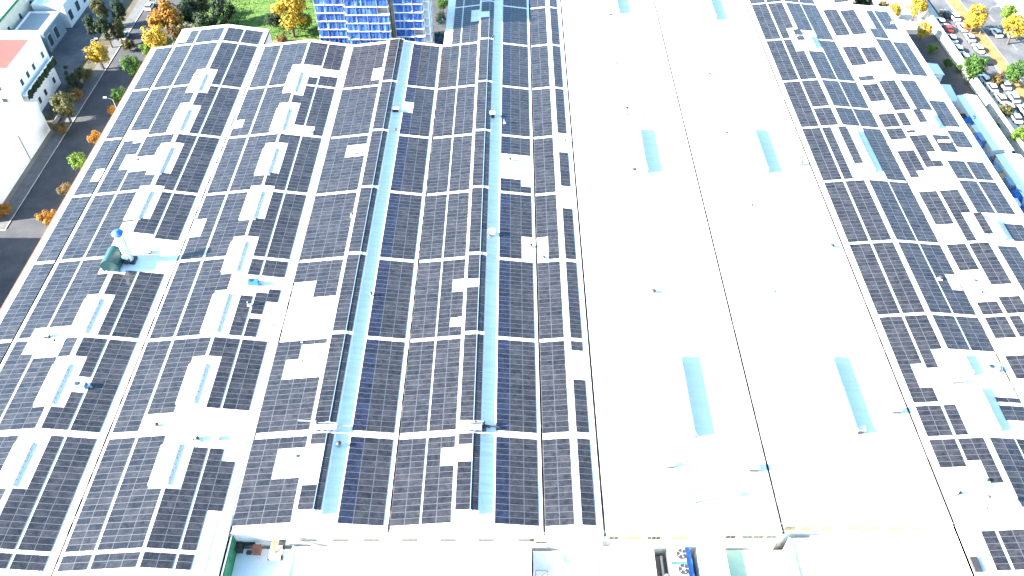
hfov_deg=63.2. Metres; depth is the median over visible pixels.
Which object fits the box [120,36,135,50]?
shrub
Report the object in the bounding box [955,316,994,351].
solar array
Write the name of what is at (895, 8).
tree
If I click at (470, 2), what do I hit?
solar array
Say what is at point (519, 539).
window
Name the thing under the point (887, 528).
window
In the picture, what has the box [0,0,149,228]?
pavement
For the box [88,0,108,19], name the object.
tree
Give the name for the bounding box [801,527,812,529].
window
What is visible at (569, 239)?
solar array
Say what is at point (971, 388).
factory hall
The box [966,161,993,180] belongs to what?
solar array
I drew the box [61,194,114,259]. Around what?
solar array
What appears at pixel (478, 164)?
solar array
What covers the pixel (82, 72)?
shrub
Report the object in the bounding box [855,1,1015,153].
yard
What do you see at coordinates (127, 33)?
car
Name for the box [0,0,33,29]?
storage hall
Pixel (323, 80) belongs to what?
solar array
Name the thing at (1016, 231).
solar array
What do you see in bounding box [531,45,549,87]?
solar array
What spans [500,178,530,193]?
solar array
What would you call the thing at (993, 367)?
air unit
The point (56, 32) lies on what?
window
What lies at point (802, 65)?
solar array
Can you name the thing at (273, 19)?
shrub
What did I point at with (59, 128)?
shrub
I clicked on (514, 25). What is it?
solar array
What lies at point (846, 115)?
solar array
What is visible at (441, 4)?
tree
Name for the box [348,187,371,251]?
solar array
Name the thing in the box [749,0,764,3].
solar array
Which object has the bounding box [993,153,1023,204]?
storage shed
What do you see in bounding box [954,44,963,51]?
car
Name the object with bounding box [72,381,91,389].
air unit
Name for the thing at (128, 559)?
solar array
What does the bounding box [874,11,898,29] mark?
solar array
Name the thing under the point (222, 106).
solar array
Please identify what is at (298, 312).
factory hall
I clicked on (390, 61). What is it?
solar array
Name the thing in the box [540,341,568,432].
solar array
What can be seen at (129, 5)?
verge
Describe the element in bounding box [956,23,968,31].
car
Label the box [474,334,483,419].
solar array
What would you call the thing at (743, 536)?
window
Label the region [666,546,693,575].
cooling unit
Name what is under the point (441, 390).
solar array
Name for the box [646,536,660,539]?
window
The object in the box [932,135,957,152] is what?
solar array
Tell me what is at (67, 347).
solar array
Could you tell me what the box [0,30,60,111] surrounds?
terrace building
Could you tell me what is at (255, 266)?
solar array
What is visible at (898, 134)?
solar array
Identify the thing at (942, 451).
solar array
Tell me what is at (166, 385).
solar array
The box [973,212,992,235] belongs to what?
solar array
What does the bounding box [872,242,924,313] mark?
solar array
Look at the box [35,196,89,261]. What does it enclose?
solar array
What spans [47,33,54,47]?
window
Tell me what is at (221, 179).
solar array
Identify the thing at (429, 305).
solar array
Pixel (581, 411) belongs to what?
solar array
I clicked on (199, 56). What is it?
solar array
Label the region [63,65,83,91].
tree
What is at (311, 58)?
solar array
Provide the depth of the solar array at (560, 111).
182.03 m
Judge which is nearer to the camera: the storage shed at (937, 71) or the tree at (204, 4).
the storage shed at (937, 71)
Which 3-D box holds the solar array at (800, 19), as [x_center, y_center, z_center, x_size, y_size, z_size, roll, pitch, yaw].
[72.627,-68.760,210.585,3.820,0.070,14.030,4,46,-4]
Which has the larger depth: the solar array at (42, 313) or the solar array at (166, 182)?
the solar array at (166, 182)
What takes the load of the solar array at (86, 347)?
on the factory hall at (298, 312)
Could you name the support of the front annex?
on the yard at (966, 557)
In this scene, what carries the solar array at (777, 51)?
on the factory hall at (971, 388)
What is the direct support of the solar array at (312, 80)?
on the factory hall at (298, 312)
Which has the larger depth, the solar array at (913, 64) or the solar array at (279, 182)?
the solar array at (913, 64)
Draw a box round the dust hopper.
[100,245,127,271]
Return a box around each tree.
[34,209,55,226]
[49,90,76,123]
[56,182,70,194]
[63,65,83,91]
[67,152,85,169]
[82,13,96,40]
[83,40,109,69]
[87,130,99,143]
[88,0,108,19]
[93,13,115,47]
[106,105,115,114]
[109,0,127,26]
[110,18,125,44]
[110,86,125,104]
[118,55,140,76]
[140,23,169,47]
[147,0,184,40]
[164,16,189,39]
[176,0,202,27]
[193,0,210,13]
[193,11,218,27]
[208,0,237,18]
[270,0,306,37]
[435,11,445,26]
[436,0,447,10]
[852,0,872,5]
[878,0,889,6]
[888,1,902,16]
[904,0,929,21]
[916,21,932,40]
[961,51,989,83]
[963,3,988,32]
[1000,4,1017,19]
[1001,13,1023,44]
[1004,60,1023,85]
[1009,126,1023,140]
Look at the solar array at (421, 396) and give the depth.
130.06 m
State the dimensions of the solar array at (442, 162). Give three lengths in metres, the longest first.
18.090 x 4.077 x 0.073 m
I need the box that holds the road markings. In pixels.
[929,0,1023,126]
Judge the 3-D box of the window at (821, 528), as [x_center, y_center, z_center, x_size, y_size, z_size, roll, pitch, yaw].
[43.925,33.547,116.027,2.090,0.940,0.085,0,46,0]
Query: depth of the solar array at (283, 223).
155.70 m
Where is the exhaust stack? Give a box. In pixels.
[111,229,137,264]
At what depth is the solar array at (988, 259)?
148.78 m
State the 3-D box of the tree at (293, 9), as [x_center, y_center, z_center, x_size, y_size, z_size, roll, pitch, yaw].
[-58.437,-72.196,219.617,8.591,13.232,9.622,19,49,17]
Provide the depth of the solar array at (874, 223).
158.65 m
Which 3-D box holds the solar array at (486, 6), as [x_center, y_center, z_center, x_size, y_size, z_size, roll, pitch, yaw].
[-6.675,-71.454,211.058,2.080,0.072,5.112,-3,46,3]
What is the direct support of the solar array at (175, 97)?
on the factory hall at (298, 312)
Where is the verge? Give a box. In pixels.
[45,0,138,128]
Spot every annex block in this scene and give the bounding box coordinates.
[15,11,66,52]
[31,0,89,27]
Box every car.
[119,31,130,40]
[144,2,154,10]
[935,17,945,25]
[939,9,951,17]
[942,24,953,32]
[947,34,957,42]
[952,12,960,20]
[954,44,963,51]
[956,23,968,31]
[959,52,969,59]
[964,33,975,41]
[972,44,984,53]
[978,74,992,83]
[979,55,992,64]
[985,83,998,92]
[989,28,1002,37]
[993,93,1007,103]
[1000,79,1011,89]
[1002,29,1014,37]
[1003,102,1015,111]
[1006,92,1020,102]
[1009,112,1022,123]
[1017,105,1023,115]
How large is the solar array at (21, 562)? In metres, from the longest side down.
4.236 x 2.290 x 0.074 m
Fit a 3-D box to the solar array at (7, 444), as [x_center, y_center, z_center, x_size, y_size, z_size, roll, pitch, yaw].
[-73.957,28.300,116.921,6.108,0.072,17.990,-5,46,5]
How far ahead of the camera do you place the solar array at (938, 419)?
125.79 m
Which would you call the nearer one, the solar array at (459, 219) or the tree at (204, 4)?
the solar array at (459, 219)
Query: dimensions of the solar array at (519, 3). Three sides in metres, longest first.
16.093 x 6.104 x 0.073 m
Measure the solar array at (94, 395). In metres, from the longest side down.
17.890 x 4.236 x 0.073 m
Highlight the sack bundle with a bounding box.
[969,557,982,572]
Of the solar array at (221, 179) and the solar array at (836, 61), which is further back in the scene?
the solar array at (836, 61)
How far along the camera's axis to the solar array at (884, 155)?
171.39 m
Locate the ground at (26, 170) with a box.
[0,0,969,555]
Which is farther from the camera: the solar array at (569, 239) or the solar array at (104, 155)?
the solar array at (104, 155)
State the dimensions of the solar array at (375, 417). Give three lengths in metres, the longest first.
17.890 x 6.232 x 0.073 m
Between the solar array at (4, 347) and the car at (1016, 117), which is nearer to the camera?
the solar array at (4, 347)
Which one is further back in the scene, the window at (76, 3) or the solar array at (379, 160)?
the window at (76, 3)
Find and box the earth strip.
[272,40,319,43]
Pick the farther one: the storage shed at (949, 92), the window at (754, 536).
the storage shed at (949, 92)
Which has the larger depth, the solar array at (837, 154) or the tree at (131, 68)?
the tree at (131, 68)
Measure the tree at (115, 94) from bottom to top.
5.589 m
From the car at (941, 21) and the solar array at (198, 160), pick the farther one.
the car at (941, 21)
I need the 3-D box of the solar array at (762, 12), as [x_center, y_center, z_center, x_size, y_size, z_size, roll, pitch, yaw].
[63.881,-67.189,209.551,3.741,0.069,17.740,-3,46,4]
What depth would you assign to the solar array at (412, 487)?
118.42 m
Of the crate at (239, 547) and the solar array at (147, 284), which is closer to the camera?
the crate at (239, 547)
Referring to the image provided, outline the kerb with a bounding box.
[5,0,1023,228]
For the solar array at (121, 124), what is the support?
on the factory hall at (298, 312)
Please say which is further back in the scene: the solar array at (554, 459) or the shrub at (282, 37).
the shrub at (282, 37)
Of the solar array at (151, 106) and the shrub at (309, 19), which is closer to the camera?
the solar array at (151, 106)
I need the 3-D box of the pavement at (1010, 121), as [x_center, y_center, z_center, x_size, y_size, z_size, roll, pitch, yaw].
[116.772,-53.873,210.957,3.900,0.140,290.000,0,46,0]
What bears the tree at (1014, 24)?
on the ground at (26, 170)
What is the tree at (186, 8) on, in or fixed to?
on the ground at (26, 170)
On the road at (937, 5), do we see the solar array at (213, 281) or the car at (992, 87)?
the car at (992, 87)
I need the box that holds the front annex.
[232,537,958,575]
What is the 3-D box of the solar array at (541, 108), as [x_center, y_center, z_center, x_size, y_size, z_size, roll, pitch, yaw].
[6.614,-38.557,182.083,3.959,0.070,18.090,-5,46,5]
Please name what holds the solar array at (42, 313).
on the factory hall at (298, 312)
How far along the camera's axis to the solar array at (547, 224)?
157.02 m
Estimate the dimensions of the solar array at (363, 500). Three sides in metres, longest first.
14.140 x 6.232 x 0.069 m
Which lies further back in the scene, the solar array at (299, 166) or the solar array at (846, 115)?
the solar array at (846, 115)
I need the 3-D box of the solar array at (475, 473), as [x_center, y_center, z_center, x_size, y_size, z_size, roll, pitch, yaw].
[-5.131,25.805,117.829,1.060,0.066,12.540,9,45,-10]
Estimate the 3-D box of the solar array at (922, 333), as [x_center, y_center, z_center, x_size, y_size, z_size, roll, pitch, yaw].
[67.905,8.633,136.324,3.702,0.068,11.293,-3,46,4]
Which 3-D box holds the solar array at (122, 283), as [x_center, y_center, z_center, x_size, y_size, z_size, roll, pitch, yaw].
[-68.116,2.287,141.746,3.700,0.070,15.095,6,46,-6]
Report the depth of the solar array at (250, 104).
182.24 m
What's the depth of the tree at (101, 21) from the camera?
215.07 m
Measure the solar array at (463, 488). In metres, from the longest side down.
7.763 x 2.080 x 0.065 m
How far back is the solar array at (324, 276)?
146.87 m
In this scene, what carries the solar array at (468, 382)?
on the factory hall at (298, 312)
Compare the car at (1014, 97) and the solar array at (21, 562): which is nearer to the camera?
the solar array at (21, 562)
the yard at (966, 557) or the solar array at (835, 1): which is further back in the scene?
the solar array at (835, 1)
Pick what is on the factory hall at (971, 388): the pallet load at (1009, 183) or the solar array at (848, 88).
the solar array at (848, 88)
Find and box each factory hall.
[0,0,602,575]
[560,0,952,556]
[744,0,1023,575]
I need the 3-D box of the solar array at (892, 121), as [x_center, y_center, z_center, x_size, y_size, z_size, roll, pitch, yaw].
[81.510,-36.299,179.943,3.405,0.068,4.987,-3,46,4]
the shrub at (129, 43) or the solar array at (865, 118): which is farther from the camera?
the shrub at (129, 43)
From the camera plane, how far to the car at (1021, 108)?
199.42 m
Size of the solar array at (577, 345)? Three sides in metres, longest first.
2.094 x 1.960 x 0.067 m
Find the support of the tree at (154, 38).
on the ground at (26, 170)
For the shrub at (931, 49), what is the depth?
217.10 m
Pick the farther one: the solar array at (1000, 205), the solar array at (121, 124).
the solar array at (121, 124)
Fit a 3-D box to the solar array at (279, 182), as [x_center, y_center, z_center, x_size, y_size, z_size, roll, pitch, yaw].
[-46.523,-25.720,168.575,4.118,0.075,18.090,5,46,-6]
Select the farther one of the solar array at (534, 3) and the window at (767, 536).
the solar array at (534, 3)
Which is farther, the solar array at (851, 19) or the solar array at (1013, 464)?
the solar array at (851, 19)
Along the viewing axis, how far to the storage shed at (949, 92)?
198.97 m
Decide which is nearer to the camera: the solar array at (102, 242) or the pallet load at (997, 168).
the solar array at (102, 242)
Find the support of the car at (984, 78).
on the road at (937, 5)
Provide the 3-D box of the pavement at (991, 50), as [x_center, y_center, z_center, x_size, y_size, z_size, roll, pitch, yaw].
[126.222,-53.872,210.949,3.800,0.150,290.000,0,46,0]
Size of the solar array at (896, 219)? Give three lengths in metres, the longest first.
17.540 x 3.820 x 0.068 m
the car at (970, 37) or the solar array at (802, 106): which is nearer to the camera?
the solar array at (802, 106)
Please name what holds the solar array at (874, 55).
on the factory hall at (971, 388)
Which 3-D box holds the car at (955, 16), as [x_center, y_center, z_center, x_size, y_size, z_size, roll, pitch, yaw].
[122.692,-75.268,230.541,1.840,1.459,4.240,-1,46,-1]
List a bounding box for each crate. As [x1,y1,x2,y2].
[235,542,243,553]
[243,542,255,545]
[251,544,261,555]
[435,32,441,41]
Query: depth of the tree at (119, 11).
222.94 m
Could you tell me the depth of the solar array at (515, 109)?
181.60 m
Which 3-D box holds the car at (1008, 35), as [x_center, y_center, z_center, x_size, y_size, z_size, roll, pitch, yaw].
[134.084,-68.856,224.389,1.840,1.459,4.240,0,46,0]
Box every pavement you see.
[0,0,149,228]
[873,0,924,29]
[927,2,1023,142]
[947,0,1023,103]
[997,0,1023,22]
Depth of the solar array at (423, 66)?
194.50 m
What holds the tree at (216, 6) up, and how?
on the ground at (26, 170)
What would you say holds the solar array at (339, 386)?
on the factory hall at (298, 312)
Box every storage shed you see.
[927,63,944,82]
[940,84,956,106]
[955,94,1013,161]
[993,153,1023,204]
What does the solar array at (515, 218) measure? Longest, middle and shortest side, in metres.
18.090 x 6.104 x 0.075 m
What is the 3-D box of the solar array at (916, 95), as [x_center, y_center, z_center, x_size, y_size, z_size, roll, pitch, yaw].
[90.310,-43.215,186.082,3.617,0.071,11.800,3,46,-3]
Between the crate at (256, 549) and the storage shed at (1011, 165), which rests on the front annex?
the crate at (256, 549)
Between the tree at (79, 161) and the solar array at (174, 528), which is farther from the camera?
the tree at (79, 161)
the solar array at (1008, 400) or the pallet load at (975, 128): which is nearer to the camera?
the solar array at (1008, 400)
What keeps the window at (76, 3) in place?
in the annex block at (71, 12)
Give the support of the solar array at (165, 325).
on the factory hall at (298, 312)
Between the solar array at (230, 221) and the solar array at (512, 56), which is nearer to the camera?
the solar array at (230, 221)
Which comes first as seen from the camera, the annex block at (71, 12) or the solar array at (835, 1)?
the solar array at (835, 1)
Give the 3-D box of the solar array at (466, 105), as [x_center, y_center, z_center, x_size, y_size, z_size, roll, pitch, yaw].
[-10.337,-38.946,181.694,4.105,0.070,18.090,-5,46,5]
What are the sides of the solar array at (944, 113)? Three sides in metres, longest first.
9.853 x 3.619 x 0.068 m
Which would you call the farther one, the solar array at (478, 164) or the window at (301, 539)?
the solar array at (478, 164)
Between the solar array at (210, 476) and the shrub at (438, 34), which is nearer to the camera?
the solar array at (210, 476)
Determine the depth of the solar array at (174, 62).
194.62 m
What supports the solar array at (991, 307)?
on the factory hall at (971, 388)
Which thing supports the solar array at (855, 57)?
on the factory hall at (971, 388)
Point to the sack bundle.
(975, 565)
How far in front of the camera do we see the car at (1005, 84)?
205.86 m
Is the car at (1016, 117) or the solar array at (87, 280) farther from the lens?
the car at (1016, 117)
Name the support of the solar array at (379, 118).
on the factory hall at (298, 312)
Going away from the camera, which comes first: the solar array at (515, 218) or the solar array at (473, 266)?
the solar array at (473, 266)
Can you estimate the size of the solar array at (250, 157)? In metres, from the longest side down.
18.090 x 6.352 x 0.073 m
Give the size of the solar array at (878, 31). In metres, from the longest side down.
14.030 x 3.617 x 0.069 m
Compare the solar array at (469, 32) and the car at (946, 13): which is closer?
the solar array at (469, 32)
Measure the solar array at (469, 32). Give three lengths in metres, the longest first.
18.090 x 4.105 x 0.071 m
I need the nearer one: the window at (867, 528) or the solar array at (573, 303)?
the window at (867, 528)
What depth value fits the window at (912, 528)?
115.92 m
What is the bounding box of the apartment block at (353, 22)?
[313,0,434,44]
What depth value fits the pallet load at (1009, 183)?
174.05 m
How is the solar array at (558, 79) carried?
on the factory hall at (298, 312)
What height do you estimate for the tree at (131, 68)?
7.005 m
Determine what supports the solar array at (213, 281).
on the factory hall at (298, 312)
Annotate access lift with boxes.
[268,536,286,559]
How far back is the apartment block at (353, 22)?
202.93 m
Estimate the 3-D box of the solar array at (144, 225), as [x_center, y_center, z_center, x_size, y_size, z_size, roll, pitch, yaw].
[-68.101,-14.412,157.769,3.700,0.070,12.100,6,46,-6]
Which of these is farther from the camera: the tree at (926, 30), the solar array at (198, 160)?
the tree at (926, 30)
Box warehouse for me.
[0,102,49,203]
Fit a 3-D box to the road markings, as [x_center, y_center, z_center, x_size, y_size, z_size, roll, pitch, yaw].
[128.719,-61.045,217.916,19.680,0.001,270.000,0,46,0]
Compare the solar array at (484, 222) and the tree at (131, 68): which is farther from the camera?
the tree at (131, 68)
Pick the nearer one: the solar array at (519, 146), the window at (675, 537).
the window at (675, 537)
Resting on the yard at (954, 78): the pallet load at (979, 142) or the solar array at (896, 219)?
the pallet load at (979, 142)
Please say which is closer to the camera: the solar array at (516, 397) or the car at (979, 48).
the solar array at (516, 397)
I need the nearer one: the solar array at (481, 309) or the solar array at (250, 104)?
the solar array at (481, 309)
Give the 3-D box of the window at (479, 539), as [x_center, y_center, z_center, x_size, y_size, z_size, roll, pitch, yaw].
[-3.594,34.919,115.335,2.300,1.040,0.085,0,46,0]
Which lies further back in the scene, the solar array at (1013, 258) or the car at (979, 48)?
the car at (979, 48)
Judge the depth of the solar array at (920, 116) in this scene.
178.97 m
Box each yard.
[42,0,123,117]
[219,556,974,575]
[430,0,447,44]
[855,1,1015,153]
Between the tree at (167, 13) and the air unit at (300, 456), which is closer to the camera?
the air unit at (300, 456)
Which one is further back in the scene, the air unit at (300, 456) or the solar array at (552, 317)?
the solar array at (552, 317)
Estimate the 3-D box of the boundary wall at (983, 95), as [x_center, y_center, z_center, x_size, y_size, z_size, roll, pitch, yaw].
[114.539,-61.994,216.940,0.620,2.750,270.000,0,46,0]
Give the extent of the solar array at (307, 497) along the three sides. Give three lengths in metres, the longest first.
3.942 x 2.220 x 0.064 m
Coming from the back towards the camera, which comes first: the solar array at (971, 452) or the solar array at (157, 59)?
the solar array at (157, 59)
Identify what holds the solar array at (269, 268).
on the factory hall at (298, 312)
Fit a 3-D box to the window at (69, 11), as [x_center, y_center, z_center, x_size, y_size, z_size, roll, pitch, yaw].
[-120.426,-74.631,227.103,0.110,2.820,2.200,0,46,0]
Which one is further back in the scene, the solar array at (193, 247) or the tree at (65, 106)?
the tree at (65, 106)
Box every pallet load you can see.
[970,125,980,133]
[976,133,985,147]
[976,139,982,148]
[984,151,992,160]
[993,165,1002,172]
[998,173,1005,180]
[1003,177,1015,190]
[1014,198,1020,207]
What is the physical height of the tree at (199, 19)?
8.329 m
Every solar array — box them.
[0,263,53,339]
[0,341,32,416]
[0,342,10,360]
[0,357,56,430]
[0,435,18,499]
[0,435,63,549]
[0,553,12,568]
[9,554,48,571]
[17,437,96,551]
[18,260,80,338]
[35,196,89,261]
[41,392,82,429]
[49,259,107,326]
[57,337,77,356]
[57,554,91,571]
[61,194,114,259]
[65,437,134,551]
[70,339,135,432]
[73,139,120,195]
[75,337,106,376]
[85,192,135,257]
[90,551,140,569]
[97,140,141,192]
[97,270,136,335]
[97,435,165,550]
[105,90,147,138]
[111,272,163,338]
[112,340,171,432]
[119,170,154,190]
[130,88,168,130]
[133,47,170,89]
[133,192,171,233]
[136,134,173,156]
[140,551,176,568]
[146,447,207,549]
[147,86,193,134]
[147,337,210,414]
[149,261,200,338]
[153,45,191,87]
[154,193,195,240]
[155,134,196,190]
[173,42,217,85]
[175,136,219,192]
[175,258,231,336]
[175,554,193,570]
[176,30,198,44]
[180,448,234,550]
[181,194,225,259]
[189,86,217,133]
[195,27,224,42]
[200,87,239,135]
[205,192,249,257]
[206,337,239,407]
[207,137,246,193]
[209,42,236,84]
[222,44,256,86]
[222,339,266,410]
[223,27,243,41]
[228,295,252,335]
[229,88,264,136]
[229,134,277,190]
[231,436,307,525]
[240,30,262,44]
[243,318,260,336]
[247,192,282,256]
[247,258,263,274]
[249,45,280,87]
[250,86,291,134]
[250,289,280,314]
[255,338,326,432]
[261,260,287,277]
[264,134,299,189]
[267,193,305,258]
[268,42,307,85]
[286,136,320,192]
[291,86,314,125]
[293,259,342,297]
[297,484,316,509]
[299,192,356,259]
[303,42,327,65]
[305,87,333,135]
[307,77,317,84]
[310,432,326,444]
[314,433,333,509]
[315,334,344,421]
[316,135,367,193]
[317,76,336,86]
[322,44,345,70]
[330,334,351,421]
[331,86,377,136]
[332,254,359,330]
[337,436,392,525]
[343,43,386,87]
[346,254,365,330]
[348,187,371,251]
[352,339,404,432]
[361,130,381,185]
[361,187,377,251]
[367,259,413,338]
[372,81,390,128]
[373,130,387,185]
[380,193,421,259]
[382,39,398,79]
[383,81,395,128]
[390,136,427,193]
[390,438,425,525]
[392,39,403,80]
[399,87,433,136]
[400,340,434,432]
[407,44,438,87]
[411,261,440,338]
[419,194,446,259]
[421,436,454,524]
[427,137,451,193]
[429,338,460,430]
[433,88,455,136]
[437,259,464,336]
[439,45,459,87]
[443,192,468,257]
[449,135,471,191]
[452,7,462,44]
[453,86,474,134]
[455,0,462,6]
[455,461,471,509]
[457,43,477,85]
[458,433,472,443]
[459,334,476,421]
[461,5,479,42]
[464,0,479,5]
[464,286,478,330]
[467,254,479,278]
[469,187,482,251]
[471,433,480,509]
[472,131,484,185]
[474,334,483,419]
[475,81,486,128]
[478,39,487,79]
[478,254,485,331]
[480,17,488,37]
[481,1,489,10]
[481,187,487,251]
[483,131,489,185]
[485,82,491,128]
[487,39,492,80]
[489,1,493,37]
[495,436,538,525]
[496,339,536,432]
[498,260,534,338]
[499,193,531,258]
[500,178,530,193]
[501,87,529,136]
[501,136,529,155]
[502,44,528,87]
[503,0,526,7]
[503,6,527,44]
[530,0,544,7]
[530,8,546,45]
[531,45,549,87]
[533,88,552,136]
[534,137,555,193]
[536,194,558,258]
[538,261,563,338]
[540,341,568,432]
[543,438,573,525]
[549,0,556,6]
[550,8,559,44]
[552,45,562,87]
[555,88,566,133]
[559,152,570,186]
[562,208,575,259]
[566,261,581,338]
[571,341,582,350]
[573,379,588,432]
[577,438,595,525]
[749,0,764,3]
[751,4,780,39]
[766,40,798,80]
[767,2,793,38]
[783,39,816,79]
[783,81,818,126]
[785,2,812,30]
[793,29,802,35]
[796,36,804,41]
[799,0,814,3]
[801,4,832,39]
[801,80,829,106]
[802,128,841,180]
[808,50,836,79]
[813,107,837,125]
[819,40,853,80]
[821,127,852,178]
[822,80,849,106]
[823,9,849,35]
[824,181,868,241]
[834,0,848,2]
[835,107,859,125]
[837,126,862,164]
[839,81,868,108]
[840,10,866,34]
[842,46,866,65]
[845,180,891,240]
[849,243,899,314]
[853,109,878,127]
[858,75,874,80]
[860,47,882,61]
[862,84,885,101]
[862,128,905,180]
[865,10,888,38]
[869,180,915,240]
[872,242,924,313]
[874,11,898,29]
[876,39,910,74]
[878,113,899,126]
[879,80,910,109]
[879,316,938,402]
[885,128,906,139]
[888,181,937,242]
[893,42,927,75]
[896,112,910,125]
[897,150,923,177]
[898,242,951,313]
[900,80,931,109]
[904,315,941,367]
[909,135,943,166]
[912,109,926,123]
[915,405,952,436]
[919,191,953,224]
[919,243,975,314]
[928,100,959,126]
[929,439,966,467]
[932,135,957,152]
[932,315,969,349]
[939,189,976,240]
[943,404,968,434]
[946,243,978,270]
[947,130,972,147]
[947,160,973,178]
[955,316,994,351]
[957,437,1003,482]
[958,180,994,212]
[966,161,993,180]
[968,242,1011,284]
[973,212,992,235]
[976,301,1003,314]
[978,181,1015,214]
[981,530,1011,570]
[984,316,1015,337]
[989,437,1023,506]
[995,397,1020,403]
[997,246,1023,290]
[997,529,1023,570]
[998,296,1023,312]
[999,405,1023,420]
[1004,224,1023,241]
[1005,355,1023,378]
[1009,315,1023,336]
[1016,439,1023,454]
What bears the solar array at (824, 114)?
on the factory hall at (971, 388)
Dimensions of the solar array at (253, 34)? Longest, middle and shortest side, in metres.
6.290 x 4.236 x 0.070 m
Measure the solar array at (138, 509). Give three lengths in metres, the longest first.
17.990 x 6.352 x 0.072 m
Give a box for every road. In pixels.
[0,0,181,307]
[927,0,1023,127]
[960,0,1023,81]
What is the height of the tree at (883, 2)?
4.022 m
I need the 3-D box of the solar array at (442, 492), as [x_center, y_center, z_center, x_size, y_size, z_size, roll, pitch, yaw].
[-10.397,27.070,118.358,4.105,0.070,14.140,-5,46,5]
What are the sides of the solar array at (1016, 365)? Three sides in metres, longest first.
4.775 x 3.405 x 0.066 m
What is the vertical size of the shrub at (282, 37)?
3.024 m
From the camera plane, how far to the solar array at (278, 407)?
128.56 m
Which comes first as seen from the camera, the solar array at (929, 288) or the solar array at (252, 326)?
the solar array at (252, 326)
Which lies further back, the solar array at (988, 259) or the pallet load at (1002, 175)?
the pallet load at (1002, 175)
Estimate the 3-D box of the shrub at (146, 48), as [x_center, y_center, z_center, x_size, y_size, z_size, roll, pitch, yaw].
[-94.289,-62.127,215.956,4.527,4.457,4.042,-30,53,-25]
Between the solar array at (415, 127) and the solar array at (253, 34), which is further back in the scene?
the solar array at (253, 34)
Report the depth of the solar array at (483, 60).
193.35 m
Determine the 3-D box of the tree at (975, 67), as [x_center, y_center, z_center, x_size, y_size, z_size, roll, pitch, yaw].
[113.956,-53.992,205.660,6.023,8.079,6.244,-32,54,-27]
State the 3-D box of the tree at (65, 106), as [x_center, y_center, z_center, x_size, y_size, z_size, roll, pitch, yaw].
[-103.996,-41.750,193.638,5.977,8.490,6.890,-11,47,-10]
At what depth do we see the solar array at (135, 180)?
164.39 m
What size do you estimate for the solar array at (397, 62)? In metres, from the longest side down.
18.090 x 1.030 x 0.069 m
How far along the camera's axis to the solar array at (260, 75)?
194.66 m
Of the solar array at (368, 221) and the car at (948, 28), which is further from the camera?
the car at (948, 28)
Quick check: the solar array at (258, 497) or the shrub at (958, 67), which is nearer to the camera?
the solar array at (258, 497)
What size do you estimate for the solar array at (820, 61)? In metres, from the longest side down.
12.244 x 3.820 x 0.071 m
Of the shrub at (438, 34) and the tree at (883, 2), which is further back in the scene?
the tree at (883, 2)
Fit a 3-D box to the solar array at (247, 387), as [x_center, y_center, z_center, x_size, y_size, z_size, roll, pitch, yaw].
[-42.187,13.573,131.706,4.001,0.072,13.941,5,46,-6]
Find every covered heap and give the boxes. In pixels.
[965,115,975,124]
[1009,189,1022,203]
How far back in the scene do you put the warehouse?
184.49 m
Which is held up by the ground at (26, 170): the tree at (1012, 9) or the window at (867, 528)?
the tree at (1012, 9)
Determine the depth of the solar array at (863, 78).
191.40 m
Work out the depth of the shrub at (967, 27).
224.52 m
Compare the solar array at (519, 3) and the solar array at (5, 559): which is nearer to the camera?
the solar array at (5, 559)
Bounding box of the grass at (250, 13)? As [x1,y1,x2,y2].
[166,0,320,45]
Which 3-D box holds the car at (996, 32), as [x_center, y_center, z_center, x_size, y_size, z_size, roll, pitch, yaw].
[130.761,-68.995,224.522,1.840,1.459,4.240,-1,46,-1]
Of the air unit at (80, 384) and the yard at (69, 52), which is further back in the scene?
the yard at (69, 52)
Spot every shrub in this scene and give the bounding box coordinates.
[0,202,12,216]
[51,121,66,134]
[68,87,82,100]
[72,65,93,81]
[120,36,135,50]
[138,43,150,55]
[219,17,231,24]
[264,10,281,27]
[275,33,287,42]
[294,11,312,30]
[434,31,442,37]
[926,44,938,52]
[943,58,953,67]
[956,64,962,71]
[963,24,974,29]
[990,73,1003,84]
[999,103,1014,115]
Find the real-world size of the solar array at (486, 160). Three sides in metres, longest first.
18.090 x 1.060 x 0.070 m
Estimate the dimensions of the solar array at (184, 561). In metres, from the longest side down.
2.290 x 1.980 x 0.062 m
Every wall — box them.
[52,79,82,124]
[913,1,1023,157]
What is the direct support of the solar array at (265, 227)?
on the factory hall at (298, 312)
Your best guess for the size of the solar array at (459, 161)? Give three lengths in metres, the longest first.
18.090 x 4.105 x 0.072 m
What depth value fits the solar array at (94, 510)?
116.88 m
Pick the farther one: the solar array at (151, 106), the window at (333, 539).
the solar array at (151, 106)
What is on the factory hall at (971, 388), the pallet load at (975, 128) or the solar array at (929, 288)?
the solar array at (929, 288)
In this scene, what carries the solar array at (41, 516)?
on the factory hall at (298, 312)
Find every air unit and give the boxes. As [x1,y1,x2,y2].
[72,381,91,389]
[247,278,263,285]
[295,454,305,459]
[985,364,1002,371]
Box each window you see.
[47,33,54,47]
[53,25,59,39]
[67,8,73,20]
[74,0,80,11]
[300,538,316,541]
[332,538,348,541]
[362,538,379,541]
[401,538,417,541]
[439,538,455,541]
[478,538,493,541]
[518,538,533,541]
[609,536,618,539]
[627,536,641,539]
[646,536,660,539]
[673,536,687,539]
[724,535,735,538]
[741,535,752,538]
[752,535,763,538]
[765,535,776,538]
[784,527,795,529]
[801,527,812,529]
[819,527,834,529]
[845,527,861,529]
[864,527,880,529]
[884,527,905,529]
[910,527,921,529]
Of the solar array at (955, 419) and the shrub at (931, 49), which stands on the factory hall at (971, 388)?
the solar array at (955, 419)
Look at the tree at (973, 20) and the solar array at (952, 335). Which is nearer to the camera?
the solar array at (952, 335)

